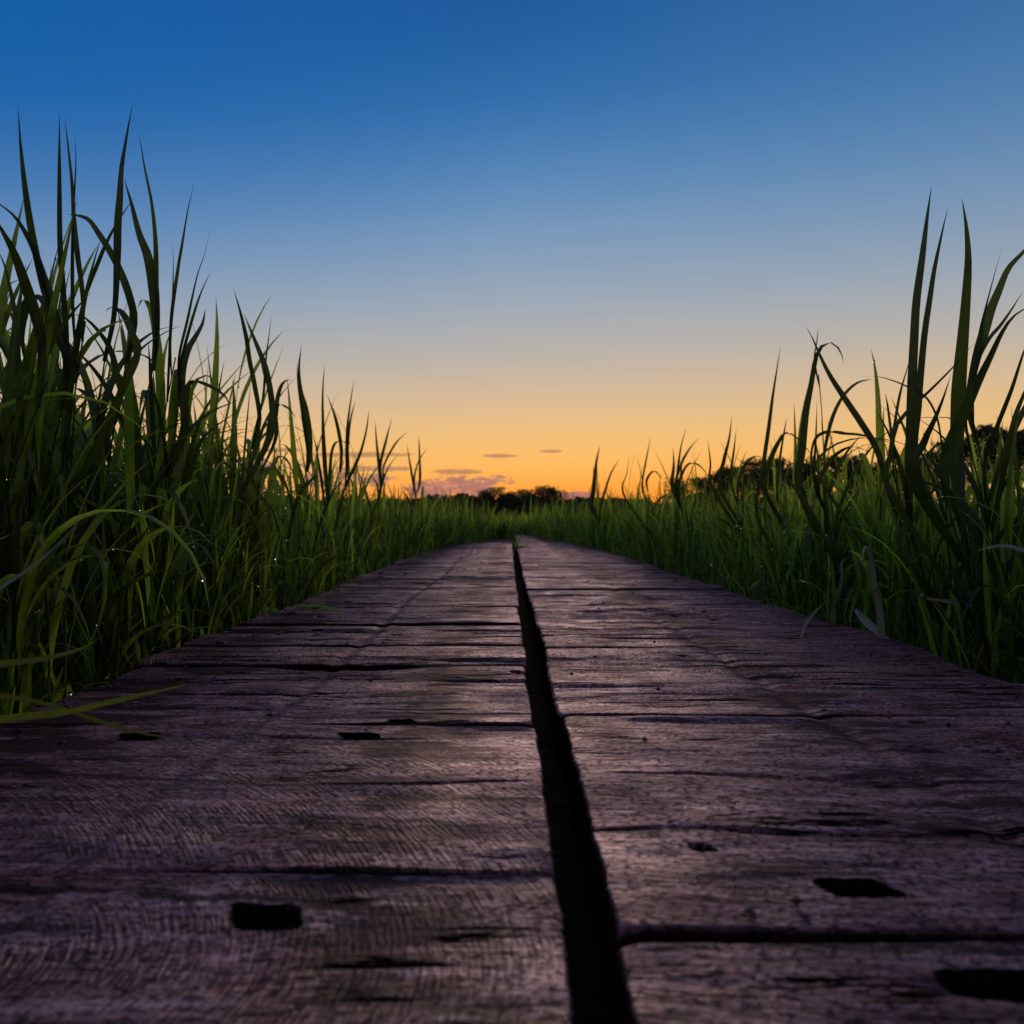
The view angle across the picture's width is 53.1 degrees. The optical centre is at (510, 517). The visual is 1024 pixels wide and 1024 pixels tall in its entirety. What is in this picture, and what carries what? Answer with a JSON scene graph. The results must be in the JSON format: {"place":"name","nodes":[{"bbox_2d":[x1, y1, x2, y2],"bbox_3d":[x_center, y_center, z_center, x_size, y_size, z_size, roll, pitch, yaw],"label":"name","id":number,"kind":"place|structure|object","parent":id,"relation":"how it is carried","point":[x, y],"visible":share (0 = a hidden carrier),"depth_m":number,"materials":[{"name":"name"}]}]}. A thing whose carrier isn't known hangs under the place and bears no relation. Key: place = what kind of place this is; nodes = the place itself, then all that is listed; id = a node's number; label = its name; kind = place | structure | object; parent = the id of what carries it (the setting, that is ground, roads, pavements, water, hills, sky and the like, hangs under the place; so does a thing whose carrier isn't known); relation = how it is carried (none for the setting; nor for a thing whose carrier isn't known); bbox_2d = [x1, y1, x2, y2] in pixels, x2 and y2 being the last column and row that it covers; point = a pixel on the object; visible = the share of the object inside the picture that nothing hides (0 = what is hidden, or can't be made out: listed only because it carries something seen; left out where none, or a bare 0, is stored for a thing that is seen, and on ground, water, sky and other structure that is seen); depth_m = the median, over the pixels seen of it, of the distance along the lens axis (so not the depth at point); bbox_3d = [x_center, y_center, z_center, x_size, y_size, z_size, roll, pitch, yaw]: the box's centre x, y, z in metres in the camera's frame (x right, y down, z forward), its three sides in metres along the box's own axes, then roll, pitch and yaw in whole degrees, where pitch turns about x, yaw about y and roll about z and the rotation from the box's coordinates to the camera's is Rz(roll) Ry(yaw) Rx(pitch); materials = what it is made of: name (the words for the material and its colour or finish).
{"place":"outdoors","nodes":[
{"label":"outdoors","id":0,"kind":"place"},
{"bbox_2d":[0,200,1023,714],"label":"grass","id":1,"kind":"structure","parent":0,"point":[120,482],"depth_m":1.66,"materials":[{"name":"plant"}]},
{"bbox_2d":[0,522,79,589],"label":"overhanging blade","id":2,"kind":"object","parent":1,"relation":"on","point":[8,582],"visible":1,"depth_m":0.80,"materials":[{"name":"green plant"}]},
{"bbox_2d":[0,639,97,667],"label":"overhanging blade","id":3,"kind":"object","parent":1,"relation":"on","point":[11,662],"visible":1,"depth_m":0.85,"materials":[{"name":"green plant"}]},
{"bbox_2d":[0,684,187,722],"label":"overhanging blade","id":4,"kind":"object","parent":1,"relation":"on","point":[25,716],"visible":1,"depth_m":0.80,"materials":[{"name":"green plant"}]},
{"bbox_2d":[3,242,1021,706],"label":"dew drops","id":5,"kind":"object","parent":1,"relation":"on","point":[381,550],"visible":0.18,"depth_m":1.73,"materials":[{"name":"clear liquid"}]},
{"bbox_2d":[0,0,1023,502],"label":"sky","id":6,"kind":"structure","parent":0,"point":[530,238],"materials":[{"name":"blue"}]},
{"bbox_2d":[348,500,700,542],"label":"meadow grass","id":7,"kind":"structure","parent":0,"point":[505,514],"depth_m":13.78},
{"bbox_2d":[78,519,1008,1023],"bbox_3d":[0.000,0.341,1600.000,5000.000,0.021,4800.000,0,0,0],"label":"ground","id":8,"kind":"structure","parent":0,"point":[590,991],"depth_m":1.03,"materials":[{"name":"soil"}]},
{"bbox_2d":[0,225,47,517],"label":"grass plant","id":9,"kind":"object","parent":8,"relation":"on","point":[31,302],"depth_m":1.06,"materials":[{"name":"green plant"}]},
{"bbox_2d":[0,117,73,713],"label":"grass plant","id":10,"kind":"object","parent":8,"relation":"on","point":[62,341],"depth_m":1.20,"materials":[{"name":"green plant"}]},
{"bbox_2d":[0,109,87,578],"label":"grass plant","id":11,"kind":"object","parent":8,"relation":"on","point":[43,281],"depth_m":1.10,"materials":[{"name":"green plant"}]},
{"bbox_2d":[23,123,100,551],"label":"grass plant","id":12,"kind":"object","parent":8,"relation":"on","point":[78,334],"depth_m":1.24,"materials":[{"name":"green plant"}]},
{"bbox_2d":[41,201,131,653],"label":"grass plant","id":13,"kind":"object","parent":8,"relation":"on","point":[95,448],"depth_m":1.31,"materials":[{"name":"green plant"}]},
{"bbox_2d":[70,135,161,621],"bbox_3d":[-0.567,-0.089,1.468,0.158,0.878,0.174,0,0,-24],"label":"grass plant","id":14,"kind":"object","parent":8,"relation":"on","point":[151,263],"depth_m":1.47,"materials":[{"name":"green plant"}]},
{"bbox_2d":[57,104,188,684],"bbox_3d":[-0.553,-0.111,1.441,0.209,0.922,0.141,0,0,20],"label":"grass plant","id":15,"kind":"object","parent":8,"relation":"on","point":[133,336],"depth_m":1.38,"materials":[{"name":"green plant"}]},
{"bbox_2d":[66,214,179,686],"bbox_3d":[-0.561,-0.040,1.414,0.195,0.781,0.229,0,0,0],"label":"grass plant","id":16,"kind":"object","parent":8,"relation":"on","point":[125,284],"depth_m":1.42,"materials":[{"name":"green plant"}]},
{"bbox_2d":[104,229,210,639],"bbox_3d":[-0.543,-0.051,1.586,0.164,0.802,0.188,0,0,0],"label":"grass plant","id":17,"kind":"object","parent":8,"relation":"on","point":[183,355],"depth_m":1.60,"materials":[{"name":"green plant"}]},
{"bbox_2d":[119,185,235,670],"bbox_3d":[-0.590,-0.070,1.583,0.282,0.840,0.232,0,0,0],"label":"grass plant","id":18,"kind":"object","parent":8,"relation":"on","point":[153,437],"depth_m":1.56,"materials":[{"name":"green plant"}]},
{"bbox_2d":[134,380,243,650],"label":"grass plant","id":19,"kind":"object","parent":8,"relation":"on","point":[189,467],"depth_m":1.71,"materials":[{"name":"green plant"}]},
{"bbox_2d":[191,291,291,630],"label":"grass plant","id":20,"kind":"object","parent":8,"relation":"on","point":[257,436],"depth_m":1.99,"materials":[{"name":"green plant"}]},
{"bbox_2d":[202,365,295,618],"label":"grass plant","id":21,"kind":"object","parent":8,"relation":"on","point":[257,487],"depth_m":2.22,"materials":[{"name":"green plant"}]},
{"bbox_2d":[264,344,326,609],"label":"grass plant","id":22,"kind":"object","parent":8,"relation":"on","point":[306,424],"depth_m":2.45,"materials":[{"name":"green plant"}]},
{"bbox_2d":[266,365,353,599],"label":"grass plant","id":23,"kind":"object","parent":8,"relation":"on","point":[327,479],"depth_m":2.80,"materials":[{"name":"green plant"}]},
{"bbox_2d":[302,382,368,585],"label":"grass plant","id":24,"kind":"object","parent":8,"relation":"on","point":[347,440],"depth_m":3.20,"materials":[{"name":"green plant"}]},
{"bbox_2d":[357,419,405,568],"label":"grass plant","id":25,"kind":"object","parent":8,"relation":"on","point":[381,475],"depth_m":4.00,"materials":[{"name":"green plant"}]},
{"bbox_2d":[392,442,426,558],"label":"grass plant","id":26,"kind":"object","parent":8,"relation":"on","point":[414,489],"depth_m":4.80,"materials":[{"name":"green plant"}]},
{"bbox_2d":[469,486,512,515],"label":"tree","id":27,"kind":"object","parent":8,"relation":"on","point":[490,495],"visible":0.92,"depth_m":188.93,"materials":[{"name":"green plant"}]},
{"bbox_2d":[470,509,544,550],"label":"grass tufts","id":28,"kind":"object","parent":8,"relation":"on","point":[502,526],"visible":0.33,"depth_m":9.74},
{"bbox_2d":[499,489,536,517],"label":"tree","id":29,"kind":"object","parent":8,"relation":"on","point":[513,495],"visible":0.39,"depth_m":199.74,"materials":[{"name":"green plant"}]},
{"bbox_2d":[514,485,570,509],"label":"tree","id":30,"kind":"object","parent":8,"relation":"on","point":[547,495],"visible":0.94,"depth_m":179.22,"materials":[{"name":"green plant"}]},
{"bbox_2d":[587,447,618,551],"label":"grass plant","id":31,"kind":"object","parent":8,"relation":"on","point":[591,500],"depth_m":6.00,"materials":[{"name":"green plant"}]},
{"bbox_2d":[263,491,1016,517],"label":"wood","id":32,"kind":"object","parent":8,"relation":"on","point":[497,510],"visible":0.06,"depth_m":263.65,"materials":[{"name":"green plant"}]},
{"bbox_2d":[622,438,669,567],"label":"grass plant","id":33,"kind":"object","parent":8,"relation":"on","point":[631,507],"depth_m":4.60,"materials":[{"name":"green plant"}]},
{"bbox_2d":[669,430,707,578],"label":"grass plant","id":34,"kind":"object","parent":8,"relation":"on","point":[675,491],"depth_m":3.90,"materials":[{"name":"green plant"}]},
{"bbox_2d":[662,476,717,510],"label":"tree","id":35,"kind":"object","parent":8,"relation":"on","point":[699,479],"visible":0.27,"depth_m":128.95,"materials":[{"name":"green plant"}]},
{"bbox_2d":[698,464,762,503],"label":"tree","id":36,"kind":"object","parent":8,"relation":"on","point":[726,470],"visible":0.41,"depth_m":119.41,"materials":[{"name":"green plant"}]},
{"bbox_2d":[704,418,761,596],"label":"grass plant","id":37,"kind":"object","parent":8,"relation":"on","point":[720,488],"depth_m":3.00,"materials":[{"name":"green plant"}]},
{"bbox_2d":[740,457,794,498],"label":"tree","id":38,"kind":"object","parent":8,"relation":"on","point":[752,465],"visible":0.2,"depth_m":123.53,"materials":[{"name":"green plant"}]},
{"bbox_2d":[735,346,843,588],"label":"grass plant","id":39,"kind":"object","parent":8,"relation":"on","point":[764,471],"depth_m":2.51,"materials":[{"name":"green plant"}]},
{"bbox_2d":[768,462,817,499],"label":"tree","id":40,"kind":"object","parent":8,"relation":"on","point":[806,470],"visible":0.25,"depth_m":116.88,"materials":[{"name":"green plant"}]},
{"bbox_2d":[765,407,890,625],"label":"grass plant","id":41,"kind":"object","parent":8,"relation":"on","point":[816,483],"depth_m":2.01,"materials":[{"name":"green plant"}]},
{"bbox_2d":[805,455,864,500],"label":"tree","id":42,"kind":"object","parent":8,"relation":"on","point":[832,466],"visible":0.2,"depth_m":120.18,"materials":[{"name":"green plant"}]},
{"bbox_2d":[794,333,897,584],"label":"grass plant","id":43,"kind":"object","parent":8,"relation":"on","point":[799,463],"depth_m":2.15,"materials":[{"name":"green plant"}]},
{"bbox_2d":[807,329,943,647],"bbox_3d":[0.686,-0.007,1.847,0.277,0.714,0.215,0,0,0],"label":"grass plant","id":44,"kind":"object","parent":8,"relation":"on","point":[863,426],"depth_m":1.86,"materials":[{"name":"green plant"}]},
{"bbox_2d":[863,208,965,650],"bbox_3d":[0.686,-0.074,1.613,0.218,0.848,0.158,0,0,-27],"label":"grass plant","id":45,"kind":"object","parent":8,"relation":"on","point":[922,358],"depth_m":1.61,"materials":[{"name":"green plant"}]},
{"bbox_2d":[876,185,1008,664],"bbox_3d":[0.690,-0.095,1.527,0.234,0.891,0.203,0,0,37],"label":"grass plant","id":46,"kind":"object","parent":8,"relation":"on","point":[912,387],"depth_m":1.57,"materials":[{"name":"green plant"}]},
{"bbox_2d":[906,200,985,674],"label":"grass plant","id":47,"kind":"object","parent":8,"relation":"on","point":[959,386],"depth_m":1.50,"materials":[{"name":"green plant"}]},
{"bbox_2d":[882,245,1023,670],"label":"grass plant","id":48,"kind":"object","parent":8,"relation":"on","point":[908,521],"depth_m":1.47,"materials":[{"name":"green plant"}]},
{"bbox_2d":[899,350,1023,663],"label":"grass plant","id":49,"kind":"object","parent":8,"relation":"on","point":[961,504],"depth_m":1.39,"materials":[{"name":"green plant"}]},
{"bbox_2d":[917,249,1023,677],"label":"grass plant","id":50,"kind":"object","parent":8,"relation":"on","point":[984,338],"depth_m":1.46,"materials":[{"name":"green plant"}]},
{"bbox_2d":[929,309,1023,677],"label":"grass plant","id":51,"kind":"object","parent":8,"relation":"on","point":[956,429],"depth_m":1.42,"materials":[{"name":"green plant"}]},
{"bbox_2d":[930,423,1023,489],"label":"tree","id":52,"kind":"object","parent":8,"relation":"on","point":[981,431],"visible":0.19,"depth_m":89.50,"materials":[{"name":"green plant"}]},
{"bbox_2d":[980,429,1023,488],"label":"tree","id":53,"kind":"object","parent":8,"relation":"on","point":[1019,444],"visible":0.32,"depth_m":84.23,"materials":[{"name":"green plant"}]},
{"bbox_3d":[0.510,0.305,6.050,0.093,0.110,11.500,0,0,0],"label":"bearer beam","id":54,"kind":"object","parent":8,"relation":"on","visible":0},
{"bbox_2d":[519,558,640,569],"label":"plank","id":55,"kind":"object","parent":54,"relation":"on","point":[591,559],"visible":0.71,"depth_m":4.89,"materials":[{"name":"brown wood"}]},
{"bbox_2d":[520,560,642,573],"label":"plank","id":56,"kind":"object","parent":54,"relation":"on","point":[604,561],"visible":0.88,"depth_m":4.61,"materials":[{"name":"brown wood"}]},
{"bbox_2d":[521,563,650,565],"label":"plank","id":57,"kind":"object","parent":54,"relation":"on","point":[584,564],"visible":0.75,"depth_m":4.39,"materials":[{"name":"brown wood"}]},
{"bbox_2d":[521,565,657,578],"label":"plank","id":58,"kind":"object","parent":54,"relation":"on","point":[579,566],"visible":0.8,"depth_m":4.16,"materials":[{"name":"brown wood"}]},
{"bbox_2d":[522,567,662,570],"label":"plank","id":59,"kind":"object","parent":54,"relation":"on","point":[629,568],"visible":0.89,"depth_m":4.04,"materials":[{"name":"brown wood"}]},
{"bbox_2d":[522,570,676,574],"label":"plank","id":60,"kind":"object","parent":54,"relation":"on","point":[592,571],"visible":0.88,"depth_m":3.87,"materials":[{"name":"brown wood"}]},
{"bbox_2d":[522,573,678,588],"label":"plank","id":61,"kind":"object","parent":54,"relation":"on","point":[594,574],"visible":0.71,"depth_m":3.65,"materials":[{"name":"brown wood"}]},
{"bbox_2d":[523,576,690,591],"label":"plank","id":62,"kind":"object","parent":54,"relation":"on","point":[560,578],"visible":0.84,"depth_m":3.44,"materials":[{"name":"brown wood"}]},
{"bbox_2d":[525,580,704,584],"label":"plank","id":63,"kind":"object","parent":54,"relation":"on","point":[611,582],"visible":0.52,"depth_m":3.24,"materials":[{"name":"brown wood"}]},
{"bbox_2d":[524,583,724,605],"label":"plank","id":64,"kind":"object","parent":54,"relation":"on","point":[633,586],"visible":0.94,"depth_m":2.92,"materials":[{"name":"brown wood"}]},
{"bbox_2d":[527,590,748,610],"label":"plank","id":65,"kind":"object","parent":54,"relation":"on","point":[549,592],"visible":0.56,"depth_m":2.82,"materials":[{"name":"brown wood"}]},
{"bbox_2d":[528,594,750,620],"bbox_3d":[0.328,0.224,2.574,0.563,0.052,0.174,0,0,0],"label":"plank","id":66,"kind":"object","parent":54,"relation":"on","point":[578,597],"visible":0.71,"depth_m":2.61,"materials":[{"name":"brown wood"}]},
{"bbox_2d":[531,600,778,622],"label":"plank","id":67,"kind":"object","parent":54,"relation":"on","point":[675,603],"visible":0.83,"depth_m":2.42,"materials":[{"name":"brown wood"}]},
{"bbox_2d":[532,607,805,633],"bbox_3d":[0.333,0.224,2.200,0.567,0.053,0.186,0,0,0],"label":"plank","id":68,"kind":"object","parent":54,"relation":"on","point":[632,611],"visible":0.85,"depth_m":2.17,"materials":[{"name":"brown wood"}]},
{"bbox_2d":[534,616,840,650],"bbox_3d":[0.338,0.225,2.010,0.578,0.050,0.187,0,0,0],"label":"plank","id":69,"kind":"object","parent":54,"relation":"on","point":[644,620],"visible":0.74,"depth_m":2.04,"materials":[{"name":"brown wood"}]},
{"bbox_2d":[538,624,877,665],"bbox_3d":[0.336,0.222,1.807,0.571,0.055,0.210,0,0,0],"label":"plank","id":70,"kind":"object","parent":54,"relation":"on","point":[674,631],"visible":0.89,"depth_m":1.77,"materials":[{"name":"brown wood"}]},
{"bbox_2d":[541,636,945,680],"bbox_3d":[0.336,0.223,1.570,0.571,0.055,0.259,0,0,0],"label":"plank","id":71,"kind":"object","parent":54,"relation":"on","point":[731,650],"visible":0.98,"depth_m":1.53,"materials":[{"name":"brown wood"}]},
{"bbox_2d":[854,608,889,638],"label":"dead leaf","id":72,"kind":"object","parent":71,"relation":"on","point":[868,623],"visible":0.84,"depth_m":1.69,"materials":[{"name":"grey plant"}]},
{"bbox_2d":[545,660,1011,719],"bbox_3d":[0.332,0.225,1.340,0.569,0.050,0.198,0,0,0],"label":"plank","id":73,"kind":"object","parent":54,"relation":"on","point":[680,672],"visible":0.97,"depth_m":1.34,"materials":[{"name":"brown wood"}]},
{"bbox_2d":[550,682,1023,764],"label":"plank","id":74,"kind":"object","parent":54,"relation":"on","point":[860,699],"visible":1,"depth_m":1.14,"materials":[{"name":"brown wood"}]},
{"bbox_2d":[563,715,1023,1023],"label":"plank","id":75,"kind":"object","parent":54,"relation":"on","point":[932,837],"visible":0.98,"depth_m":0.66,"materials":[{"name":"brown wood"}]},
{"bbox_2d":[617,942,1023,1023],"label":"plank","id":76,"kind":"object","parent":54,"relation":"on","point":[870,983],"visible":1,"depth_m":0.45,"materials":[{"name":"brown wood"}]},
{"bbox_2d":[217,402,1023,609],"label":"grass","id":77,"kind":"structure","parent":0,"point":[423,514],"depth_m":4.78,"materials":[{"name":"plant"}]},
{"bbox_2d":[830,557,863,624],"bbox_3d":[0.626,0.165,1.920,0.020,0.184,0.071,0,0,-43],"label":"withered blade","id":78,"kind":"object","parent":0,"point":[839,592],"visible":0.77,"depth_m":1.92,"materials":[{"name":"green plant"}]},
{"bbox_2d":[861,546,885,637],"bbox_3d":[0.575,0.153,1.634,0.015,0.218,0.088,0,0,43],"label":"withered blade","id":79,"kind":"object","parent":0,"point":[879,608],"visible":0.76,"depth_m":1.66,"materials":[{"name":"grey plant"}]},
{"bbox_3d":[-0.400,0.305,4.900,0.093,0.110,9.200,0,0,0],"label":"bearer beam","id":80,"kind":"object","parent":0,"visible":0},
{"bbox_2d":[0,691,532,727],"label":"plank","id":81,"kind":"object","parent":80,"relation":"on","point":[474,708],"visible":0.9,"depth_m":1.08,"materials":[{"name":"brown wood"}]},
{"bbox_2d":[0,723,554,881],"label":"plank","id":82,"kind":"object","parent":80,"relation":"on","point":[414,800],"visible":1,"depth_m":0.71,"materials":[{"name":"brown wood"}]},
{"bbox_2d":[0,693,173,736],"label":"bent stem","id":83,"kind":"object","parent":82,"relation":"on","point":[34,701],"visible":0.93,"depth_m":0.88,"materials":[{"name":"green plant"}]},
{"bbox_2d":[13,545,1023,981],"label":"litter","id":84,"kind":"object","parent":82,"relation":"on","point":[751,911],"visible":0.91,"depth_m":1.19,"materials":[{"name":"brown plant"}]},
{"bbox_2d":[0,871,572,1023],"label":"plank","id":85,"kind":"object","parent":80,"relation":"on","point":[90,947],"visible":1,"depth_m":0.48,"materials":[{"name":"brown wood"}]},
{"bbox_2d":[84,666,527,696],"bbox_3d":[-0.240,0.225,1.282,0.523,0.050,0.203,0,0,0],"label":"plank","id":86,"kind":"object","parent":80,"relation":"on","point":[252,681],"visible":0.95,"depth_m":1.28,"materials":[{"name":"brown wood"}]},
{"bbox_2d":[133,646,526,680],"bbox_3d":[-0.245,0.223,1.487,0.538,0.055,0.200,0,0,0],"label":"plank","id":87,"kind":"object","parent":80,"relation":"on","point":[337,659],"visible":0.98,"depth_m":1.44,"materials":[{"name":"brown wood"}]},
{"bbox_2d":[180,633,521,647],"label":"plank","id":88,"kind":"object","parent":80,"relation":"on","point":[363,640],"visible":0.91,"depth_m":1.64,"materials":[{"name":"brown wood"}]},
{"bbox_2d":[221,625,521,634],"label":"plank","id":89,"kind":"object","parent":80,"relation":"on","point":[485,629],"visible":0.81,"depth_m":1.83,"materials":[{"name":"brown wood"}]},
{"bbox_2d":[236,613,520,627],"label":"plank","id":90,"kind":"object","parent":80,"relation":"on","point":[381,620],"visible":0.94,"depth_m":2.03,"materials":[{"name":"brown wood"}]},
{"bbox_2d":[275,606,517,614],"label":"plank","id":91,"kind":"object","parent":80,"relation":"on","point":[384,610],"visible":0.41,"depth_m":2.26,"materials":[{"name":"brown wood"}]},
{"bbox_2d":[296,597,518,614],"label":"plank","id":92,"kind":"object","parent":80,"relation":"on","point":[395,602],"visible":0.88,"depth_m":2.45,"materials":[{"name":"brown wood"}]},
{"bbox_2d":[313,591,517,598],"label":"plank","id":93,"kind":"object","parent":80,"relation":"on","point":[430,594],"visible":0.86,"depth_m":2.69,"materials":[{"name":"brown wood"}]},
{"bbox_2d":[329,588,516,592],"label":"plank","id":94,"kind":"object","parent":80,"relation":"on","point":[414,590],"visible":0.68,"depth_m":2.89,"materials":[{"name":"brown wood"}]},
{"bbox_2d":[335,583,515,588],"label":"plank","id":95,"kind":"object","parent":80,"relation":"on","point":[426,585],"visible":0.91,"depth_m":3.00,"materials":[{"name":"brown wood"}]},
{"bbox_2d":[345,579,514,583],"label":"plank","id":96,"kind":"object","parent":80,"relation":"on","point":[425,581],"visible":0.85,"depth_m":3.19,"materials":[{"name":"brown wood"}]},
{"bbox_2d":[355,574,514,579],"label":"plank","id":97,"kind":"object","parent":80,"relation":"on","point":[443,577],"visible":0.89,"depth_m":3.39,"materials":[{"name":"brown wood"}]},
{"bbox_2d":[368,572,514,575],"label":"plank","id":98,"kind":"object","parent":80,"relation":"on","point":[450,573],"visible":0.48,"depth_m":3.69,"materials":[{"name":"brown wood"}]},
{"bbox_2d":[375,569,514,572],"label":"plank","id":99,"kind":"object","parent":80,"relation":"on","point":[464,570],"visible":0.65,"depth_m":3.89,"materials":[{"name":"brown wood"}]},
{"bbox_2d":[379,567,513,569],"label":"plank","id":100,"kind":"object","parent":80,"relation":"on","point":[428,568],"visible":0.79,"depth_m":4.01,"materials":[{"name":"brown wood"}]},
{"bbox_2d":[382,565,513,567],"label":"plank","id":101,"kind":"object","parent":80,"relation":"on","point":[406,566],"visible":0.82,"depth_m":4.25,"materials":[{"name":"brown wood"}]},
{"bbox_2d":[389,562,513,565],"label":"plank","id":102,"kind":"object","parent":80,"relation":"on","point":[484,563],"visible":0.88,"depth_m":4.42,"materials":[{"name":"brown wood"}]},
{"bbox_2d":[393,561,513,563],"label":"plank","id":103,"kind":"object","parent":80,"relation":"on","point":[453,561],"visible":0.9,"depth_m":4.55,"materials":[{"name":"brown wood"}]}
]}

